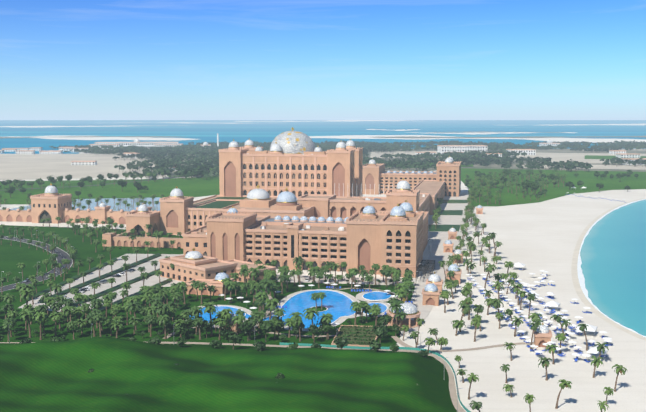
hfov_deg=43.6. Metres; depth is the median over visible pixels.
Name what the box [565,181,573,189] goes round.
lawn tree
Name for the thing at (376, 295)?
round pool water
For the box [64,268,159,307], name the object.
plaza hedge
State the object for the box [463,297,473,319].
palm grove
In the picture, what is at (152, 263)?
plaza palm
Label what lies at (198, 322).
pool palm
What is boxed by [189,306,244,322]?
swimming pool
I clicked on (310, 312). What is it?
pool palm
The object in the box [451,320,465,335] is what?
palm grove
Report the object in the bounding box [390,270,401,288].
pool palm
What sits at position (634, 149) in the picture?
belt clearing
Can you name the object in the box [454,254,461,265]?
promenade palm
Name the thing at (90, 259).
plaza palm
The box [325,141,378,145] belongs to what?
forest patch
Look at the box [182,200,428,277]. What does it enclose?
palace block
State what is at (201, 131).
sea
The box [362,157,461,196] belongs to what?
palace west wing
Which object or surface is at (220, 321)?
pool palm
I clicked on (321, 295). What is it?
pool island palm
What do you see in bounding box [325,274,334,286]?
pool palm
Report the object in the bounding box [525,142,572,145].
forest patch
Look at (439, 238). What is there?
promenade paving
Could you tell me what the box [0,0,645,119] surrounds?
sky
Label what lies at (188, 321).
garden tree
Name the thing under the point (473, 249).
palm grove
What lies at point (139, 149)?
forest patch
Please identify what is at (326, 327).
garden tree
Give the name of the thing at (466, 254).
palm grove
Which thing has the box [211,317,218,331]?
garden tree
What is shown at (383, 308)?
round pool water
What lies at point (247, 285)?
pool palm
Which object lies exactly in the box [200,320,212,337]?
garden tree
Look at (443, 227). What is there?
lawn
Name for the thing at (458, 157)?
forest patch
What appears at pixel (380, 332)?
garden tree
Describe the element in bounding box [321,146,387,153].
forest patch
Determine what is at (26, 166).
sand flat
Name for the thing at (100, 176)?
road tree
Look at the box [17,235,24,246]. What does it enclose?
road palm
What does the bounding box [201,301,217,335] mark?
pool palm
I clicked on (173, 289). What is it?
pool palm
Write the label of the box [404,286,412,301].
pool palm
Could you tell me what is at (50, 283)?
plaza palm
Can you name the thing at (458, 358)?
sand palm
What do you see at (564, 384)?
sand palm
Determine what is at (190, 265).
building
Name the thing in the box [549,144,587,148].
forest patch
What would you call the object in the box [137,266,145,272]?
plaza palm
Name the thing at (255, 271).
pool palm
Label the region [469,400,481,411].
sand palm
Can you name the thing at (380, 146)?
forest patch
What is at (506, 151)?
forest patch
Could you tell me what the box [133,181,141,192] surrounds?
lawn tree
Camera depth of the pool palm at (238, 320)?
302.47 m
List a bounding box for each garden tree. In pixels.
[162,321,173,334]
[172,315,184,324]
[174,323,188,337]
[183,317,194,333]
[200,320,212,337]
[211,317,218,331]
[219,328,230,339]
[221,319,232,329]
[238,319,253,340]
[259,320,275,341]
[271,316,283,322]
[274,322,283,336]
[278,334,286,339]
[292,326,301,338]
[307,324,322,342]
[316,318,328,334]
[319,322,333,339]
[372,324,387,332]
[374,327,387,342]
[383,313,392,322]
[390,324,401,336]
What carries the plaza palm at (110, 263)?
on the garden lawn at (13, 255)
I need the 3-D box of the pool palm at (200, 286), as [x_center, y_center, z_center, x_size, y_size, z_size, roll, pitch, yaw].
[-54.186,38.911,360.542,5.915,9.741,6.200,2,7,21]
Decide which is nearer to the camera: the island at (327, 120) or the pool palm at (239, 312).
the pool palm at (239, 312)
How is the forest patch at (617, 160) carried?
on the belt ground at (493, 166)
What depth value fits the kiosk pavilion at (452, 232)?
554.89 m
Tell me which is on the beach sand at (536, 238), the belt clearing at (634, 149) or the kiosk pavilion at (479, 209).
the kiosk pavilion at (479, 209)
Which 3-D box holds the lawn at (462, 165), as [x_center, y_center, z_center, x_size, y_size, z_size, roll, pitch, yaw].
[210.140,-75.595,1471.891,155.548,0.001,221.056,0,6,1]
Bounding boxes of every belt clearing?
[370,151,441,157]
[504,153,645,162]
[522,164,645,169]
[609,149,645,150]
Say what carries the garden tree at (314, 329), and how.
on the garden lawn at (13, 255)
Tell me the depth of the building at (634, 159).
1465.05 m
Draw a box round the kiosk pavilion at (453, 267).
[445,262,461,283]
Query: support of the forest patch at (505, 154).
on the belt ground at (493, 166)
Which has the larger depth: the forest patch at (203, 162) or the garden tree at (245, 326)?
the forest patch at (203, 162)
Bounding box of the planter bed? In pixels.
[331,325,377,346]
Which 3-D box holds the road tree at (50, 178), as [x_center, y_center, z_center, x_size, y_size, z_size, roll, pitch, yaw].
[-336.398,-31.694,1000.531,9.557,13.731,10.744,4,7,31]
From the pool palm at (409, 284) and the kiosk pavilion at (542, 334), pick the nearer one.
the kiosk pavilion at (542, 334)
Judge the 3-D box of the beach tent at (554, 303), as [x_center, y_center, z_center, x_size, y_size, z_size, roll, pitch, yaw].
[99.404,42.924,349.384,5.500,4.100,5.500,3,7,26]
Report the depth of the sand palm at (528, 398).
218.51 m
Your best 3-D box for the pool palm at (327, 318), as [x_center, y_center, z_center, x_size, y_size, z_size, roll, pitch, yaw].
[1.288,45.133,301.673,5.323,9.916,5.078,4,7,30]
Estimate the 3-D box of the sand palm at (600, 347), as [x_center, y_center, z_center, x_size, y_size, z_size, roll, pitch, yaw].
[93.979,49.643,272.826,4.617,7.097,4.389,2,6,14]
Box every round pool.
[356,291,397,301]
[357,301,390,316]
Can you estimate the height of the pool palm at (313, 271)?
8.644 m
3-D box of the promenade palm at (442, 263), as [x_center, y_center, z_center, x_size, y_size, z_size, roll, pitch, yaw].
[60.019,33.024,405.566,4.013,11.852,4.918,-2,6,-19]
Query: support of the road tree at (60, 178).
on the lawn at (198, 186)
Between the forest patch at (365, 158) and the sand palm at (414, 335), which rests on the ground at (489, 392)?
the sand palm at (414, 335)
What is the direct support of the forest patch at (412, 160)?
on the belt ground at (493, 166)
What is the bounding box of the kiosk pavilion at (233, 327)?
[223,312,240,334]
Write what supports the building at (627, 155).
on the ground at (489, 392)
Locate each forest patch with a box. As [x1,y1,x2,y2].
[49,145,114,149]
[64,147,118,153]
[78,145,143,150]
[93,148,148,154]
[112,145,165,149]
[112,152,186,160]
[114,161,207,171]
[115,148,159,150]
[128,166,218,179]
[132,158,207,164]
[146,150,189,153]
[149,148,196,151]
[152,146,201,149]
[152,154,218,161]
[152,162,218,173]
[164,145,211,148]
[170,150,217,155]
[188,142,239,143]
[188,159,218,167]
[192,148,220,151]
[193,156,218,163]
[200,145,243,147]
[238,142,271,145]
[314,142,337,144]
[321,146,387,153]
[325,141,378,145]
[354,141,394,144]
[355,142,399,145]
[357,145,401,147]
[363,157,381,160]
[363,160,399,168]
[365,145,421,151]
[366,159,443,170]
[368,157,437,163]
[380,153,437,159]
[390,144,436,150]
[399,141,438,145]
[411,151,497,159]
[422,155,510,164]
[422,156,513,166]
[430,140,471,143]
[431,142,486,145]
[452,151,526,157]
[464,141,513,143]
[465,150,517,153]
[468,143,519,145]
[481,155,551,161]
[487,145,532,150]
[489,145,521,148]
[499,159,592,171]
[517,145,566,150]
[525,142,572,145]
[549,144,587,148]
[560,144,593,146]
[563,141,599,144]
[570,147,617,152]
[577,144,625,147]
[585,145,639,150]
[598,142,644,144]
[600,157,645,166]
[614,140,645,142]
[617,143,645,146]
[622,144,645,149]
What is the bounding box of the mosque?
[201,133,218,148]
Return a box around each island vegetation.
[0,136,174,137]
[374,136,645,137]
[438,131,564,132]
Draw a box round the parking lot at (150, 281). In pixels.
[19,254,180,311]
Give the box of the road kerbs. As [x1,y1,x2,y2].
[0,236,72,291]
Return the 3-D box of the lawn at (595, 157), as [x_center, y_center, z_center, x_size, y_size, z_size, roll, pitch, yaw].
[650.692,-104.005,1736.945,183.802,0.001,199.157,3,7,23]
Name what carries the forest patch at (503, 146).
on the belt ground at (493, 166)
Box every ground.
[0,152,526,411]
[89,148,645,177]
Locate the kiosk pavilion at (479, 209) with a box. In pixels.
[476,204,482,213]
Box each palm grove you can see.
[439,290,450,304]
[439,292,448,312]
[444,282,453,298]
[447,270,455,288]
[451,280,458,292]
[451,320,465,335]
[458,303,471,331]
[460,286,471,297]
[461,250,469,270]
[462,258,471,273]
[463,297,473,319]
[465,282,473,296]
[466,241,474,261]
[467,244,476,256]
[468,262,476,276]
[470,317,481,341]
[472,314,481,330]
[473,304,483,314]
[478,250,483,265]
[480,256,487,271]
[481,238,488,250]
[482,289,493,307]
[484,263,496,290]
[484,298,492,314]
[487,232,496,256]
[491,256,499,267]
[491,281,503,298]
[491,298,503,320]
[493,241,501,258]
[493,273,501,282]
[495,312,504,328]
[500,273,508,283]
[504,261,513,272]
[504,309,512,323]
[505,278,515,293]
[510,284,522,304]
[510,316,522,336]
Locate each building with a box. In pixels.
[2,149,16,151]
[16,150,33,153]
[23,150,34,153]
[29,147,42,150]
[39,150,62,153]
[71,161,96,164]
[159,248,275,282]
[415,152,435,156]
[609,150,625,153]
[615,153,640,157]
[621,158,645,164]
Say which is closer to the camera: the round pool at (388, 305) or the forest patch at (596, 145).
the round pool at (388, 305)
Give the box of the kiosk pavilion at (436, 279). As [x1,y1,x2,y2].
[426,272,442,291]
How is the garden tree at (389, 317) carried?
on the garden lawn at (13, 255)
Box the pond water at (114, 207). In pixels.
[10,197,159,210]
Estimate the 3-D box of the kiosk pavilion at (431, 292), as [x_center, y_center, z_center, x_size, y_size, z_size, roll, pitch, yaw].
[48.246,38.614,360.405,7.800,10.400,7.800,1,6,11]
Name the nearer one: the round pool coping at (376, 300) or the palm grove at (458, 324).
the palm grove at (458, 324)
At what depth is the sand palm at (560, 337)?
282.54 m
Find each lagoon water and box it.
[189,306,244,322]
[580,199,645,335]
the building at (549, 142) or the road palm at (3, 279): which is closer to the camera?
the road palm at (3, 279)
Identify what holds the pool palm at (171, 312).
on the garden lawn at (13, 255)
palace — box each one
[94,139,178,147]
[102,186,239,248]
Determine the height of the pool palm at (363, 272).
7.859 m
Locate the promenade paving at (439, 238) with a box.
[400,194,468,335]
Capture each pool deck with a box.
[193,305,251,326]
[271,289,361,330]
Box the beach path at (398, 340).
[391,336,533,351]
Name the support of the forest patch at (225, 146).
on the belt ground at (493, 166)
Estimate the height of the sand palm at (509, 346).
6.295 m
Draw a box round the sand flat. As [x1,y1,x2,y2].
[0,154,164,179]
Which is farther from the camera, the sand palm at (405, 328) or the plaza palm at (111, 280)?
the plaza palm at (111, 280)
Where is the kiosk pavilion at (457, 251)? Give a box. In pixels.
[452,248,462,262]
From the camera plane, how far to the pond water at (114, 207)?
779.68 m
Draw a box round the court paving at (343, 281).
[161,254,415,286]
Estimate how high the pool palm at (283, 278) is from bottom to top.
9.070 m
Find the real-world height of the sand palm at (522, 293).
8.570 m
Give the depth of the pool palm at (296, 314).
307.71 m
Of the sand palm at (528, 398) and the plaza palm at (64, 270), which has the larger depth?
the plaza palm at (64, 270)
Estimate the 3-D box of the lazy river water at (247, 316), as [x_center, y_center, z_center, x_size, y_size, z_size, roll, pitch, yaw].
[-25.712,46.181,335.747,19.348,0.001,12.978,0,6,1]
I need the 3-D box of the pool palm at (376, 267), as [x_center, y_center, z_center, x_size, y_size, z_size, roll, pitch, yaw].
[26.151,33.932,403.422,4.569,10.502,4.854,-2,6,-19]
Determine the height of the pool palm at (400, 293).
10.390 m
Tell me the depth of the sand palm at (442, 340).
286.48 m
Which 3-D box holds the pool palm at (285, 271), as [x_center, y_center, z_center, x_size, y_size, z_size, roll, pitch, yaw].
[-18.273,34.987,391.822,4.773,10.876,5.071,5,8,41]
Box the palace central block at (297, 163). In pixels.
[218,127,362,196]
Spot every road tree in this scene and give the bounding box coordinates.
[47,176,55,181]
[56,176,62,185]
[96,174,103,179]
[107,173,113,181]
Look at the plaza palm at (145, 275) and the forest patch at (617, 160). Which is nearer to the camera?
the plaza palm at (145, 275)
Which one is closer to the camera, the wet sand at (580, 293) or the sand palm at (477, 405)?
the sand palm at (477, 405)
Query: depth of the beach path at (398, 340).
292.89 m
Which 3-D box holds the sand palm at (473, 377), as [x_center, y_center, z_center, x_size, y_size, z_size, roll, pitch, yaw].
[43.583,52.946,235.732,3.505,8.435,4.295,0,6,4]
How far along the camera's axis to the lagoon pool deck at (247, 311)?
351.78 m
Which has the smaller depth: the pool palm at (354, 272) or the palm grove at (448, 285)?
the palm grove at (448, 285)
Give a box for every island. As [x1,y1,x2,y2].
[0,126,101,126]
[3,135,197,140]
[160,122,234,123]
[236,120,406,121]
[309,135,645,142]
[366,129,419,130]
[406,132,575,134]
[565,124,645,124]
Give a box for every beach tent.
[511,262,525,270]
[545,301,559,311]
[576,324,597,334]
[587,346,607,360]
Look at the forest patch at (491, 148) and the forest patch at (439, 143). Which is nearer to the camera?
the forest patch at (491, 148)
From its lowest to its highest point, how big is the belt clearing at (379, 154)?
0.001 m
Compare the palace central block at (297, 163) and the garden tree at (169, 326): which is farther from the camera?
the palace central block at (297, 163)
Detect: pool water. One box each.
[279,290,355,327]
[363,292,390,299]
[364,303,386,313]
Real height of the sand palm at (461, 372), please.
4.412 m
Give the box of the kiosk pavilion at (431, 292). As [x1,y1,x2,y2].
[422,281,439,305]
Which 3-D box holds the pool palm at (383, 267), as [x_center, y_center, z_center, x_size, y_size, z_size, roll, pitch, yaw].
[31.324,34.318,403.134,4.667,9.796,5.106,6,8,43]
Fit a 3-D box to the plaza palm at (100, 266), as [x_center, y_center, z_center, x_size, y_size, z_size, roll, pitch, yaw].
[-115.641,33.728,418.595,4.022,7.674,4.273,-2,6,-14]
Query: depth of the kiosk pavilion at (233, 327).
308.97 m
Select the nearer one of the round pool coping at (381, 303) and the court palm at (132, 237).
the round pool coping at (381, 303)
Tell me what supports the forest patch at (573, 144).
on the belt ground at (493, 166)
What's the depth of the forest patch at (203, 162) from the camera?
1336.82 m
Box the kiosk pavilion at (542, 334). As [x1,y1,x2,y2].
[533,323,551,347]
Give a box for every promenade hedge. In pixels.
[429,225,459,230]
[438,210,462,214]
[442,200,466,202]
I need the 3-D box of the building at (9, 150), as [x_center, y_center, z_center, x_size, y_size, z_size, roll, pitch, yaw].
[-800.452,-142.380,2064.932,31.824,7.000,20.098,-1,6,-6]
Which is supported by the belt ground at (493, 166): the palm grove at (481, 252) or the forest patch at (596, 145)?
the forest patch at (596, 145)
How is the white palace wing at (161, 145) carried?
on the ground at (489, 392)
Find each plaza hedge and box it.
[28,257,117,300]
[38,253,160,302]
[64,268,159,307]
[99,278,171,310]
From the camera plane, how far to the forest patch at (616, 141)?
2580.46 m
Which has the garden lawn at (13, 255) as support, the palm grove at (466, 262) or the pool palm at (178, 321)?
the pool palm at (178, 321)
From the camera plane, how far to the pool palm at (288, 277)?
386.14 m
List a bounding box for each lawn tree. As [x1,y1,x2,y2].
[5,187,13,197]
[16,180,25,187]
[77,181,84,186]
[117,180,127,186]
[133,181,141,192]
[276,373,284,378]
[521,180,531,194]
[529,181,538,190]
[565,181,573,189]
[596,183,603,191]
[615,173,623,178]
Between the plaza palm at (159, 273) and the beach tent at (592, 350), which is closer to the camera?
the beach tent at (592, 350)
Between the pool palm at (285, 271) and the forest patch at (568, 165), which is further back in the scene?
the forest patch at (568, 165)
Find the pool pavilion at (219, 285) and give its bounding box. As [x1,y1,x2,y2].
[186,270,233,295]
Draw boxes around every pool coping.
[277,290,357,328]
[361,302,387,314]
[362,291,391,300]
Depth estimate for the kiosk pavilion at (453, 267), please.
405.28 m
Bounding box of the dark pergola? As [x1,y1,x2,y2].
[416,260,434,279]
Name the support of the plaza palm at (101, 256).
on the garden lawn at (13, 255)
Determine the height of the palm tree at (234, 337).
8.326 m
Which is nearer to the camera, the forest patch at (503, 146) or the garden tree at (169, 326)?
the garden tree at (169, 326)
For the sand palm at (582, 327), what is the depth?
288.41 m
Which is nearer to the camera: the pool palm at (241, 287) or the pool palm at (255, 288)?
the pool palm at (255, 288)
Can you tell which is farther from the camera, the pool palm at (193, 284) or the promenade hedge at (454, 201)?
the promenade hedge at (454, 201)
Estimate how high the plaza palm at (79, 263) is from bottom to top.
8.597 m
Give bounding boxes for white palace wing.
[89,144,119,148]
[154,144,182,146]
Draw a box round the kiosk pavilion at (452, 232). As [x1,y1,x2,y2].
[448,227,456,238]
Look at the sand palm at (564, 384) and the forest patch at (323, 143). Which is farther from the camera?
the forest patch at (323, 143)
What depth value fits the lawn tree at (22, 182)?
931.59 m
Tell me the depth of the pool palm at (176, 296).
345.43 m
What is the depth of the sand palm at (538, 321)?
308.46 m
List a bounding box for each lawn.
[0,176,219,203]
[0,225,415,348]
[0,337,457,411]
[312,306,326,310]
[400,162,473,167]
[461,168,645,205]
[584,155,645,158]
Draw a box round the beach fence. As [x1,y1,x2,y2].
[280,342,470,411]
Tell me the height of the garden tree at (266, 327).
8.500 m
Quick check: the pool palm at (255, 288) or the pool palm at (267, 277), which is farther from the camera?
the pool palm at (267, 277)
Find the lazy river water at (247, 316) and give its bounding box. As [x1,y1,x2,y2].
[245,314,284,320]
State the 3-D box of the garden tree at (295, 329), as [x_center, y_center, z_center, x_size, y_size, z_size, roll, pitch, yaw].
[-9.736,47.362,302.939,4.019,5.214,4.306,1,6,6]
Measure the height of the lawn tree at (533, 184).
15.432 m
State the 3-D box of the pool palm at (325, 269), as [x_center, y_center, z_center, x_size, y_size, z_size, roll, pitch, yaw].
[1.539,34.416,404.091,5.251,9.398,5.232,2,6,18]
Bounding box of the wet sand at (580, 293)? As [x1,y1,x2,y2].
[571,198,645,340]
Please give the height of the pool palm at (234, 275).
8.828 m
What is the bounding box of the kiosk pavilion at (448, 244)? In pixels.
[443,238,453,252]
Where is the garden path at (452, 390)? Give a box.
[0,342,465,411]
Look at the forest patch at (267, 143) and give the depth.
2372.41 m
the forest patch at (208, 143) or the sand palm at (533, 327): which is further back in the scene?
the forest patch at (208, 143)
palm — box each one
[0,277,5,293]
[13,276,20,289]
[15,283,22,301]
[16,262,26,278]
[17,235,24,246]
[30,278,38,292]
[38,271,46,282]
[42,259,48,270]
[43,238,49,254]
[45,280,55,295]
[47,273,55,280]
[49,243,56,253]
[49,256,56,267]
[50,261,58,279]
[51,284,63,294]
[56,263,62,276]
[61,259,68,272]
[62,237,69,250]
[62,268,67,280]
[66,278,74,288]
[68,253,74,266]
[70,288,79,300]
[75,260,83,274]
[78,271,86,282]
[81,229,87,241]
[86,257,94,269]
[88,294,98,310]
[90,282,99,293]
[93,239,100,251]
[96,264,103,277]
[97,254,104,263]
[100,226,108,233]
[106,260,115,271]
[106,278,115,287]
[120,263,130,281]
[120,282,131,295]
[121,255,129,262]
[129,235,137,248]
[132,248,140,262]
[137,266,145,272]
[140,272,149,284]
[150,260,157,270]
[154,270,162,283]
[156,233,162,248]
[167,301,180,320]
[167,308,175,318]
[169,286,178,301]
[169,292,181,302]
[174,319,185,336]
[176,281,187,303]
[180,310,189,319]
[189,306,203,334]
[190,280,201,300]
[192,318,204,339]
[195,282,207,303]
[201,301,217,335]
[206,285,215,300]
[214,318,227,339]
[215,311,222,329]
[220,309,233,328]
[221,278,230,300]
[224,281,238,302]
[229,272,239,290]
[231,316,244,331]
[235,309,246,323]
[237,284,244,300]
[238,268,249,282]
[240,264,247,282]
[242,281,250,295]
[247,319,257,339]
[248,267,260,279]
[250,283,258,300]
[250,285,260,301]
[252,310,266,332]
[254,292,269,310]
[255,298,262,311]
[259,279,273,298]
[263,275,270,279]
[263,298,279,319]
[265,270,276,278]
[267,283,280,298]
[268,320,280,338]
[270,260,277,277]
[273,308,285,332]
[277,275,287,293]
[280,267,289,287]
[283,318,293,337]
[286,275,290,287]
[289,269,296,284]
[289,312,302,333]
[292,256,304,281]
[293,317,302,340]
[295,269,302,287]
[303,308,318,338]
[305,261,314,278]
[308,268,317,284]
[310,293,319,308]
[315,272,325,287]
[318,292,325,309]
[320,313,332,339]
[321,265,331,283]
[324,261,332,273]
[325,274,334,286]
[330,263,340,281]
[335,275,343,287]
[341,262,346,279]
[344,273,351,285]
[349,268,358,288]
[350,301,364,324]
[359,269,368,284]
[361,305,372,322]
[363,275,374,287]
[369,307,381,325]
[371,263,379,284]
[379,316,388,325]
[381,265,389,283]
[382,269,391,287]
[387,267,396,285]
[388,297,396,319]
[389,301,403,324]
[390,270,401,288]
[391,276,400,290]
[393,289,407,300]
[394,283,408,298]
[394,311,406,333]
[400,277,409,282]
[401,325,408,340]
[403,281,413,298]
[404,270,413,276]
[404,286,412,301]
[408,331,419,347]
[416,318,424,344]
[424,338,435,353]
[427,328,438,344]
[437,337,447,349]
[438,260,446,283]
[447,255,454,261]
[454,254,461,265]
[454,355,462,367]
[457,369,466,382]
[466,373,478,399]
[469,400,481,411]
[500,364,509,382]
[503,342,515,360]
[503,384,514,397]
[518,290,526,309]
[523,393,534,411]
[526,293,535,315]
[528,313,542,321]
[529,323,539,348]
[532,319,542,324]
[538,357,551,380]
[545,344,558,363]
[550,314,564,335]
[555,333,566,352]
[555,379,571,408]
[561,319,570,333]
[576,324,588,350]
[589,356,602,377]
[596,342,608,359]
[597,401,608,411]
[603,387,613,403]
[612,364,626,391]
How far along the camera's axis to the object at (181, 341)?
287.95 m
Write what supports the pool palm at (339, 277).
on the garden lawn at (13, 255)
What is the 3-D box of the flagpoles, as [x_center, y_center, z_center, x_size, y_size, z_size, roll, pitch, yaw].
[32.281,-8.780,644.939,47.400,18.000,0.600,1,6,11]
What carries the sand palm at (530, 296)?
on the beach sand at (536, 238)
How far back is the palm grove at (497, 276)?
387.06 m
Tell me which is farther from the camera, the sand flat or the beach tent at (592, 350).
the sand flat
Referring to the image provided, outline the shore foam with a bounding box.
[577,199,645,336]
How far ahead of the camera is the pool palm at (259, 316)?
308.34 m
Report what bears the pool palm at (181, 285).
on the garden lawn at (13, 255)
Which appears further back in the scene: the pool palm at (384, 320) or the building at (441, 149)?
the building at (441, 149)
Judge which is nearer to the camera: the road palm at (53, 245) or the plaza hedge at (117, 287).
the plaza hedge at (117, 287)
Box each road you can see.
[0,175,196,190]
[0,236,71,291]
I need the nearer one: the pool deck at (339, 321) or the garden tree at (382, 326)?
the garden tree at (382, 326)
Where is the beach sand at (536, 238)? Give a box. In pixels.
[425,181,645,411]
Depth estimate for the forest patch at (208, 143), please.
2510.45 m
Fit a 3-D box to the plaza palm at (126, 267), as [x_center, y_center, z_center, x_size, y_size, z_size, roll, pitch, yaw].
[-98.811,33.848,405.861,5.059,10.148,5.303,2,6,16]
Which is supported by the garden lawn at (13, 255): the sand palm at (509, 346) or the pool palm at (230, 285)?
the pool palm at (230, 285)
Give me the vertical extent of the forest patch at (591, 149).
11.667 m
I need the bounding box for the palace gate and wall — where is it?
[0,183,156,223]
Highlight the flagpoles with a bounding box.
[334,183,383,196]
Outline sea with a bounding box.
[0,120,645,153]
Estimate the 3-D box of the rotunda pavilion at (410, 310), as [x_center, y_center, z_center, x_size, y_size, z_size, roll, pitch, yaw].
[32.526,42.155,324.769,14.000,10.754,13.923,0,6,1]
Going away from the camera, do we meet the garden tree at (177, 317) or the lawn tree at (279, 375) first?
the lawn tree at (279, 375)
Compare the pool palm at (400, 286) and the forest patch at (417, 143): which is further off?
the forest patch at (417, 143)
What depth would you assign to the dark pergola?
423.49 m
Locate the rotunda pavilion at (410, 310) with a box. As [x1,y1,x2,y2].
[387,298,420,327]
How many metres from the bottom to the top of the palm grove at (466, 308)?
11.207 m
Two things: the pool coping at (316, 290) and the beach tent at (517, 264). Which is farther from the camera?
the beach tent at (517, 264)
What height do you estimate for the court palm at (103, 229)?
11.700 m
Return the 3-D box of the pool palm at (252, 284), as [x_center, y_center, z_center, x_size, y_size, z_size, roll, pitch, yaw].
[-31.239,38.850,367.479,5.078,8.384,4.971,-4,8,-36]
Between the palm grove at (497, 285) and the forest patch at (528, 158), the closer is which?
the palm grove at (497, 285)
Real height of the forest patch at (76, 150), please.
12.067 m
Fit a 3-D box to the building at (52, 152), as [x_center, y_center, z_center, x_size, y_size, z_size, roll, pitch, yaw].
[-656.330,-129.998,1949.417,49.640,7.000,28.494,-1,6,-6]
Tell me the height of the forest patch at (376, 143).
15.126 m
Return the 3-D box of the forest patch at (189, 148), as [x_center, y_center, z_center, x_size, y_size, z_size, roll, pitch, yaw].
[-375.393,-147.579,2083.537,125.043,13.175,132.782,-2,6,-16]
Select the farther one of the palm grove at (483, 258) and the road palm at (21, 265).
the palm grove at (483, 258)
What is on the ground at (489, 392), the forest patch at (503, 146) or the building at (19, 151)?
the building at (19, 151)
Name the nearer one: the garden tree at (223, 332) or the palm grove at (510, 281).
the garden tree at (223, 332)

